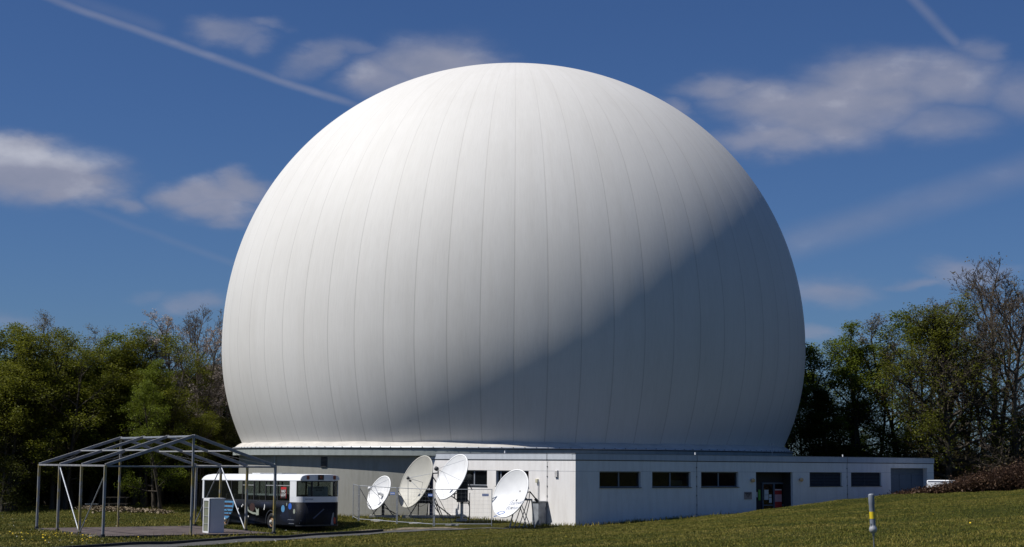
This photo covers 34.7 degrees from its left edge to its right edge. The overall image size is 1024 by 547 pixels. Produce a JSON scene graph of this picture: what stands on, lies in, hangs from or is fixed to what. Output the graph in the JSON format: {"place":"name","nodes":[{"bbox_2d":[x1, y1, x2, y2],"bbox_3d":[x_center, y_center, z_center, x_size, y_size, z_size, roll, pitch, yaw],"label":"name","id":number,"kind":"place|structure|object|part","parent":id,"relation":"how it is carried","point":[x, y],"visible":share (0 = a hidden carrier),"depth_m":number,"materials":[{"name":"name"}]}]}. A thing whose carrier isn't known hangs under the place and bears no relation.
{"place":"outdoors","nodes":[
{"label":"outdoors","id":0,"kind":"place"},
{"bbox_2d":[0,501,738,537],"bbox_3d":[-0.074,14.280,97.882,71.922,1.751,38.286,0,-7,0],"label":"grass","id":1,"kind":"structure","parent":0,"point":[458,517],"depth_m":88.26,"materials":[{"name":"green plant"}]},
{"bbox_2d":[0,489,1023,546],"bbox_3d":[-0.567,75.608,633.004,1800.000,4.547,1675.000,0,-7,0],"label":"ground","id":2,"kind":"structure","parent":0,"point":[444,522],"depth_m":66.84,"materials":[{"name":"green plant"}]},
{"bbox_2d":[0,465,54,505],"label":"woodland shrub","id":3,"kind":"object","parent":2,"relation":"on","point":[25,490],"visible":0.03,"depth_m":120.70,"materials":[{"name":"green plant"}]},
{"bbox_2d":[0,321,57,507],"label":"leafy tree","id":4,"kind":"object","parent":2,"relation":"on","point":[10,329],"visible":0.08,"depth_m":119.00,"materials":[{"name":"green plant"}]},
{"bbox_2d":[1,455,57,505],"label":"woodland shrub","id":5,"kind":"object","parent":2,"relation":"on","point":[29,487],"visible":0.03,"depth_m":120.89,"materials":[{"name":"green plant"}]},
{"bbox_2d":[0,382,61,511],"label":"dense tree","id":6,"kind":"object","parent":2,"relation":"on","point":[11,468],"visible":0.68,"depth_m":111.67,"materials":[{"name":"green plant"}]},
{"bbox_2d":[0,325,73,508],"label":"leafy tree","id":7,"kind":"object","parent":2,"relation":"on","point":[5,341],"visible":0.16,"depth_m":116.25,"materials":[{"name":"green plant"}]},
{"bbox_2d":[0,322,78,511],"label":"leafy tree","id":8,"kind":"object","parent":2,"relation":"on","point":[9,373],"visible":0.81,"depth_m":112.84,"materials":[{"name":"green plant"}]},
{"bbox_2d":[14,453,78,505],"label":"woodland shrub","id":9,"kind":"object","parent":2,"relation":"on","point":[47,495],"visible":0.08,"depth_m":118.59,"materials":[{"name":"green plant"}]},
{"bbox_2d":[18,309,85,505],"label":"budding tree","id":10,"kind":"object","parent":2,"relation":"on","point":[45,502],"visible":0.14,"depth_m":122.40,"materials":[{"name":"green plant"}]},
{"bbox_2d":[0,326,132,509],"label":"leafy tree","id":11,"kind":"object","parent":2,"relation":"on","point":[73,364],"visible":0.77,"depth_m":113.44,"materials":[{"name":"green plant"}]},
{"bbox_2d":[9,326,149,506],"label":"leafy tree","id":12,"kind":"object","parent":2,"relation":"on","point":[87,468],"visible":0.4,"depth_m":115.44,"materials":[{"name":"green plant"}]},
{"bbox_2d":[55,478,112,504],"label":"woodland shrub","id":13,"kind":"object","parent":2,"relation":"on","point":[75,490],"visible":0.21,"depth_m":118.60,"materials":[{"name":"green plant"}]},
{"bbox_2d":[56,324,116,501],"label":"budding tree","id":14,"kind":"object","parent":2,"relation":"on","point":[88,327],"visible":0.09,"depth_m":123.32,"materials":[{"name":"green plant"}]},
{"bbox_2d":[50,332,137,505],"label":"leafy tree","id":15,"kind":"object","parent":2,"relation":"on","point":[80,446],"visible":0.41,"depth_m":115.78,"materials":[{"name":"green plant"}]},
{"bbox_2d":[55,452,149,503],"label":"woodland shrub","id":16,"kind":"object","parent":2,"relation":"on","point":[84,494],"visible":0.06,"depth_m":118.21,"materials":[{"name":"green plant"}]},
{"bbox_2d":[72,471,132,504],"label":"woodland shrub","id":17,"kind":"object","parent":2,"relation":"on","point":[110,493],"visible":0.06,"depth_m":119.39,"materials":[{"name":"green plant"}]},
{"bbox_2d":[56,332,176,505],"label":"leafy tree","id":18,"kind":"object","parent":2,"relation":"on","point":[115,494],"visible":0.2,"depth_m":117.33,"materials":[{"name":"green plant"}]},
{"bbox_2d":[106,497,130,506],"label":"picnic table","id":19,"kind":"object","parent":2,"relation":"on","point":[109,503],"visible":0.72,"depth_m":110.91,"materials":[{"name":"brown wood"}]},
{"bbox_2d":[75,505,177,513],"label":"rubble","id":20,"kind":"object","parent":2,"relation":"on","point":[122,508],"visible":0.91,"depth_m":106.92,"materials":[{"name":"stone"}]},
{"bbox_2d":[46,324,206,505],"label":"leafy tree","id":21,"kind":"object","parent":2,"relation":"on","point":[135,500],"visible":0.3,"depth_m":117.14,"materials":[{"name":"green plant"}]},
{"bbox_2d":[110,473,148,502],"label":"woodland shrub","id":22,"kind":"object","parent":2,"relation":"on","point":[128,494],"visible":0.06,"depth_m":121.04,"materials":[{"name":"green plant"}]},
{"bbox_2d":[110,464,174,504],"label":"woodland shrub","id":23,"kind":"object","parent":2,"relation":"on","point":[163,501],"visible":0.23,"depth_m":118.21,"materials":[{"name":"green plant"}]},
{"bbox_2d":[8,525,278,540],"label":"dandelions","id":24,"kind":"object","parent":2,"relation":"on","point":[62,536],"visible":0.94,"depth_m":79.59,"materials":[{"name":"yellow plant"}]},
{"bbox_2d":[85,335,220,506],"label":"leafy tree","id":25,"kind":"object","parent":2,"relation":"on","point":[177,393],"visible":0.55,"depth_m":115.95,"materials":[{"name":"green plant"}]},
{"bbox_2d":[112,358,195,508],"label":"leafy tree","id":26,"kind":"object","parent":2,"relation":"on","point":[144,397],"visible":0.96,"depth_m":111.35,"materials":[{"name":"green plant"}]},
{"bbox_2d":[36,526,272,537],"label":"wooden floor","id":27,"kind":"structure","parent":2,"relation":"on","point":[144,531],"depth_m":85.26,"materials":[{"name":"paint"}]},
{"bbox_2d":[203,498,224,532],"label":"air conditioner","id":28,"kind":"object","parent":27,"relation":"on","point":[213,515],"visible":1,"depth_m":83.95,"materials":[{"name":"white metal"}]},
{"bbox_2d":[35,434,276,537],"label":"marquee frame","id":29,"kind":"object","parent":2,"relation":"on","point":[148,449],"visible":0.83,"depth_m":85.33,"materials":[{"name":"paint"}]},
{"bbox_2d":[119,308,206,503],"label":"bare tree","id":30,"kind":"object","parent":2,"relation":"on","point":[167,364],"visible":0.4,"depth_m":119.94,"materials":[{"name":"green plant"}]},
{"bbox_2d":[143,472,188,502],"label":"woodland shrub","id":31,"kind":"object","parent":2,"relation":"on","point":[167,492],"visible":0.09,"depth_m":121.37,"materials":[{"name":"green plant"}]},
{"bbox_2d":[132,323,200,501],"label":"bare tree","id":32,"kind":"object","parent":2,"relation":"on","point":[153,356],"visible":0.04,"depth_m":127.58,"materials":[{"name":"brown plant"}]},
{"bbox_2d":[125,368,215,496],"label":"dense tree","id":33,"kind":"object","parent":2,"relation":"on","point":[189,373],"visible":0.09,"depth_m":127.59,"materials":[{"name":"green plant"}]},
{"bbox_2d":[155,445,212,501],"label":"woodland shrub","id":34,"kind":"object","parent":2,"relation":"on","point":[182,478],"visible":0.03,"depth_m":119.67,"materials":[{"name":"green plant"}]},
{"bbox_2d":[165,426,219,499],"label":"dense tree","id":35,"kind":"object","parent":2,"relation":"on","point":[177,447],"visible":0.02,"depth_m":124.12,"materials":[{"name":"green plant"}]},
{"bbox_2d":[150,454,236,503],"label":"woodland shrub","id":36,"kind":"object","parent":2,"relation":"on","point":[186,499],"visible":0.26,"depth_m":117.43,"materials":[{"name":"green plant"}]},
{"bbox_2d":[160,402,231,506],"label":"leafy tree","id":37,"kind":"object","parent":2,"relation":"on","point":[198,421],"visible":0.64,"depth_m":114.93,"materials":[{"name":"green plant"}]},
{"bbox_2d":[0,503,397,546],"bbox_3d":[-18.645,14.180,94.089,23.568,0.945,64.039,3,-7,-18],"label":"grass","id":38,"kind":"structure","parent":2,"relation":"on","point":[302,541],"depth_m":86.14,"materials":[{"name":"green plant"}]},
{"bbox_2d":[162,305,239,488],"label":"bare tree","id":39,"kind":"object","parent":2,"relation":"on","point":[192,340],"visible":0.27,"depth_m":124.09,"materials":[{"name":"brown plant"}]},
{"bbox_2d":[174,439,240,501],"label":"woodland shrub","id":40,"kind":"object","parent":2,"relation":"on","point":[226,455],"visible":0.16,"depth_m":117.94,"materials":[{"name":"green plant"}]},
{"bbox_2d":[174,422,241,491],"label":"woodland shrub","id":41,"kind":"object","parent":2,"relation":"on","point":[212,438],"visible":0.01,"depth_m":124.48,"materials":[{"name":"green plant"}]},
{"bbox_2d":[182,326,239,489],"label":"bare tree","id":42,"kind":"object","parent":2,"relation":"on","point":[217,345],"visible":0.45,"depth_m":118.68,"materials":[{"name":"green plant"}]},
{"bbox_2d":[193,362,231,421],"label":"dense tree","id":43,"kind":"object","parent":2,"relation":"on","point":[208,379],"visible":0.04,"depth_m":130.52,"materials":[{"name":"green plant"}]},
{"bbox_2d":[188,456,238,502],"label":"woodland shrub","id":44,"kind":"object","parent":2,"relation":"on","point":[226,483],"visible":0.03,"depth_m":120.46,"materials":[{"name":"green plant"}]},
{"bbox_2d":[200,370,230,429],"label":"dense tree","id":45,"kind":"object","parent":2,"relation":"on","point":[222,407],"visible":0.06,"depth_m":128.59,"materials":[{"name":"green plant"}]},
{"bbox_2d":[193,416,240,492],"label":"dense tree","id":46,"kind":"object","parent":2,"relation":"on","point":[226,425],"visible":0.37,"depth_m":117.56,"materials":[{"name":"green plant"}]},
{"bbox_2d":[58,529,382,546],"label":"kerb","id":47,"kind":"structure","parent":2,"relation":"on","point":[217,539],"depth_m":77.03,"materials":[{"name":"concrete"}]},
{"bbox_2d":[201,473,339,528],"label":"city bus","id":48,"kind":"object","parent":2,"relation":"on","point":[316,506],"visible":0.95,"depth_m":88.80,"materials":[{"name":"blue paint"}]},
{"bbox_2d":[107,527,518,546],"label":"path","id":49,"kind":"structure","parent":2,"relation":"on","point":[217,542],"depth_m":77.53,"materials":[{"name":"grey asphalt"}]},
{"bbox_2d":[352,484,358,518],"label":"fence","id":50,"kind":"object","parent":2,"relation":"on","point":[355,502],"visible":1,"depth_m":91.58,"materials":[{"name":"metal"}]},
{"bbox_2d":[293,527,459,533],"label":"gravel track","id":51,"kind":"structure","parent":2,"relation":"on","point":[407,528],"depth_m":85.55,"materials":[{"name":"grey gravel"}]},
{"bbox_2d":[358,485,396,523],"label":"fence","id":52,"kind":"object","parent":2,"relation":"on","point":[391,493],"visible":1,"depth_m":89.61,"materials":[{"name":"metal"}]},
{"bbox_2d":[367,476,399,517],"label":"satellite dish","id":53,"kind":"object","parent":2,"relation":"on","point":[378,497],"visible":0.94,"depth_m":92.61,"materials":[{"name":"white paint"}]},
{"bbox_2d":[397,488,433,525],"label":"fence","id":54,"kind":"object","parent":2,"relation":"on","point":[415,522],"visible":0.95,"depth_m":87.74,"materials":[{"name":"metal"}]},
{"bbox_2d":[398,456,454,517],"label":"satellite dish","id":55,"kind":"object","parent":2,"relation":"on","point":[419,473],"visible":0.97,"depth_m":92.41,"materials":[{"name":"beige paint"}]},
{"bbox_2d":[426,454,471,520],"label":"satellite dish","id":56,"kind":"object","parent":2,"relation":"on","point":[453,473],"visible":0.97,"depth_m":88.94,"materials":[{"name":"white paint"}]},
{"bbox_2d":[434,489,491,525],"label":"fence","id":57,"kind":"object","parent":2,"relation":"on","point":[447,524],"visible":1,"depth_m":86.49,"materials":[{"name":"metal"}]},
{"bbox_2d":[222,63,804,516],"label":"radome","id":58,"kind":"object","parent":2,"relation":"on","point":[514,257],"visible":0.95,"depth_m":97.92,"materials":[{"name":"fabric"}]},
{"bbox_2d":[492,469,538,527],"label":"satellite dish","id":59,"kind":"object","parent":2,"relation":"on","point":[510,493],"visible":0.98,"depth_m":85.89,"materials":[{"name":"white paint"}]},
{"bbox_2d":[532,501,547,525],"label":"service cabinet","id":60,"kind":"object","parent":2,"relation":"on","point":[539,508],"visible":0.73,"depth_m":86.95,"materials":[{"name":"metal"}]},
{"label":"door","id":61,"kind":"part","parent":60,"relation":"part of","materials":[{"name":"grey metal"}]},
{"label":"door","id":62,"kind":"part","parent":60,"relation":"part of","materials":[{"name":"grey metal"}]},
{"bbox_2d":[428,443,933,525],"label":"entrance building","id":63,"kind":"structure","parent":2,"relation":"on","point":[587,488],"depth_m":91.56,"materials":[{"name":"paint"}]},
{"bbox_2d":[464,470,486,485],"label":"window","id":64,"kind":"structure","parent":63,"relation":"in","point":[475,477],"depth_m":92.15,"materials":[{"name":"glass"}]},
{"bbox_2d":[498,470,528,481],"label":"window","id":65,"kind":"structure","parent":63,"relation":"in","point":[501,473],"depth_m":90.50,"materials":[{"name":"glass"}]},
{"bbox_2d":[599,471,639,487],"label":"window","id":66,"kind":"structure","parent":63,"relation":"in","point":[607,479],"depth_m":87.93,"materials":[{"name":"glass"}]},
{"bbox_2d":[652,472,691,487],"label":"window","id":67,"kind":"structure","parent":63,"relation":"in","point":[659,479],"depth_m":90.45,"materials":[{"name":"glass"}]},
{"bbox_2d":[701,472,739,487],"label":"window","id":68,"kind":"structure","parent":63,"relation":"in","point":[708,479],"depth_m":92.96,"materials":[{"name":"glass"}]},
{"bbox_2d":[761,482,782,508],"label":"entrance door","id":69,"kind":"structure","parent":63,"relation":"in","point":[772,493],"depth_m":96.76,"materials":[{"name":"blue paint"}]},
{"bbox_2d":[810,472,842,486],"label":"louvre window","id":70,"kind":"structure","parent":63,"relation":"in","point":[817,479],"depth_m":99.01,"materials":[{"name":"black glass"}]},
{"bbox_2d":[851,472,879,486],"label":"louvre window","id":71,"kind":"structure","parent":63,"relation":"in","point":[858,479],"depth_m":101.48,"materials":[{"name":"black glass"}]},
{"bbox_2d":[891,468,922,493],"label":"garage door","id":72,"kind":"structure","parent":63,"relation":"in","point":[904,478],"depth_m":104.47,"materials":[{"name":"blue paint"}]},
{"bbox_2d":[787,373,817,455],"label":"leafy tree","id":73,"kind":"object","parent":2,"relation":"on","point":[792,432],"visible":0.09,"depth_m":125.49,"materials":[{"name":"green plant"}]},
{"bbox_2d":[795,388,862,456],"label":"evergreen tree","id":74,"kind":"object","parent":2,"relation":"on","point":[820,399],"visible":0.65,"depth_m":116.35,"materials":[{"name":"green plant"}]},
{"bbox_2d":[785,335,903,456],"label":"leafy tree","id":75,"kind":"object","parent":2,"relation":"on","point":[795,433],"visible":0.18,"depth_m":123.33,"materials":[{"name":"green plant"}]},
{"bbox_2d":[792,343,926,456],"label":"leafy tree","id":76,"kind":"object","parent":2,"relation":"on","point":[884,421],"visible":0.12,"depth_m":124.70,"materials":[{"name":"green plant"}]},
{"bbox_2d":[799,320,923,456],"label":"leafy tree","id":77,"kind":"object","parent":2,"relation":"on","point":[852,366],"visible":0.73,"depth_m":120.31,"materials":[{"name":"green plant"}]},
{"bbox_2d":[859,430,878,453],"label":"leafy tree","id":78,"kind":"object","parent":2,"relation":"on","point":[867,443],"visible":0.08,"depth_m":131.37,"materials":[{"name":"green plant"}]},
{"bbox_2d":[868,494,876,546],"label":"marker pole","id":79,"kind":"object","parent":2,"relation":"on","point":[873,529],"visible":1,"depth_m":26.69,"materials":[{"name":"metal"}]},
{"bbox_2d":[787,309,977,457],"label":"leafy tree","id":80,"kind":"object","parent":2,"relation":"on","point":[811,355],"visible":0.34,"depth_m":121.17,"materials":[{"name":"green plant"}]},
{"bbox_2d":[869,437,956,478],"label":"woodland shrub","id":81,"kind":"object","parent":2,"relation":"on","point":[911,452],"visible":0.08,"depth_m":121.44,"materials":[{"name":"green plant"}]},
{"bbox_2d":[873,321,953,478],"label":"bare tree","id":82,"kind":"object","parent":2,"relation":"on","point":[924,397],"visible":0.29,"depth_m":121.48,"materials":[{"name":"brown plant"}]},
{"bbox_2d":[843,302,1003,479],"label":"budding tree","id":83,"kind":"object","parent":2,"relation":"on","point":[873,322],"visible":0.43,"depth_m":120.96,"materials":[{"name":"green plant"}]},
{"bbox_2d":[912,451,943,471],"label":"woodland shrub","id":84,"kind":"object","parent":2,"relation":"on","point":[929,457],"visible":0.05,"depth_m":120.70,"materials":[{"name":"green plant"}]},
{"bbox_2d":[891,304,978,455],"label":"budding tree","id":85,"kind":"object","parent":2,"relation":"on","point":[918,382],"visible":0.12,"depth_m":121.08,"materials":[{"name":"green plant"}]},
{"bbox_2d":[927,480,951,486],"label":"box trailer","id":86,"kind":"object","parent":2,"relation":"on","point":[930,482],"visible":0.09,"depth_m":100.46,"materials":[{"name":"white metal"}]},
{"bbox_2d":[911,426,971,479],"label":"bare tree","id":87,"kind":"object","parent":2,"relation":"on","point":[952,444],"visible":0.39,"depth_m":116.08,"materials":[{"name":"brown plant"}]},
{"bbox_2d":[910,444,975,479],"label":"woodland shrub","id":88,"kind":"object","parent":2,"relation":"on","point":[960,463],"visible":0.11,"depth_m":117.44,"materials":[{"name":"green plant"}]},
{"bbox_2d":[867,289,1022,479],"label":"spreading tree","id":89,"kind":"object","parent":2,"relation":"on","point":[941,331],"visible":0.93,"depth_m":115.11,"materials":[{"name":"green plant"}]},
{"bbox_2d":[874,456,1023,495],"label":"undergrowth","id":90,"kind":"object","parent":2,"relation":"on","point":[1001,478],"visible":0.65,"depth_m":92.68,"materials":[{"name":"green plant"}]},
{"bbox_2d":[911,309,1018,476],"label":"budding tree","id":91,"kind":"object","parent":2,"relation":"on","point":[970,418],"visible":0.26,"depth_m":117.23,"materials":[{"name":"green plant"}]},
{"bbox_2d":[917,279,1023,449],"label":"budding tree","id":92,"kind":"object","parent":2,"relation":"on","point":[1010,362],"visible":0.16,"depth_m":122.28,"materials":[{"name":"green plant"}]},
{"bbox_2d":[926,252,1023,472],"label":"bare tree","id":93,"kind":"object","parent":2,"relation":"on","point":[990,300],"visible":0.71,"depth_m":115.25,"materials":[{"name":"brown plant"}]},
{"bbox_2d":[955,449,996,476],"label":"bare tree","id":94,"kind":"object","parent":2,"relation":"on","point":[972,459],"visible":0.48,"depth_m":113.71,"materials":[{"name":"brown plant"}]},
{"bbox_2d":[932,324,1023,461],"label":"bare tree","id":95,"kind":"object","parent":2,"relation":"on","point":[991,401],"visible":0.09,"depth_m":125.46,"materials":[{"name":"brown plant"}]},
{"bbox_2d":[934,444,1023,475],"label":"woodland shrub","id":96,"kind":"object","parent":2,"relation":"on","point":[1012,454],"visible":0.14,"depth_m":116.06,"materials":[{"name":"green plant"}]},
{"bbox_2d":[953,418,1023,473],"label":"woodland shrub","id":97,"kind":"object","parent":2,"relation":"on","point":[1013,435],"visible":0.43,"depth_m":115.13,"materials":[{"name":"green plant"}]},
{"bbox_2d":[982,412,1023,466],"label":"bare tree","id":98,"kind":"object","parent":2,"relation":"on","point":[1007,440],"visible":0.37,"depth_m":116.28,"materials":[{"name":"brown plant"}]},
{"bbox_2d":[1009,354,1023,441],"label":"leafy tree","id":99,"kind":"object","parent":2,"relation":"on","point":[1019,424],"visible":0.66,"depth_m":117.17,"materials":[{"name":"green plant"}]},
{"bbox_2d":[0,0,1023,456],"label":"sky","id":100,"kind":"structure","parent":0,"point":[142,141],"materials":[{"name":"blue"}]}
]}

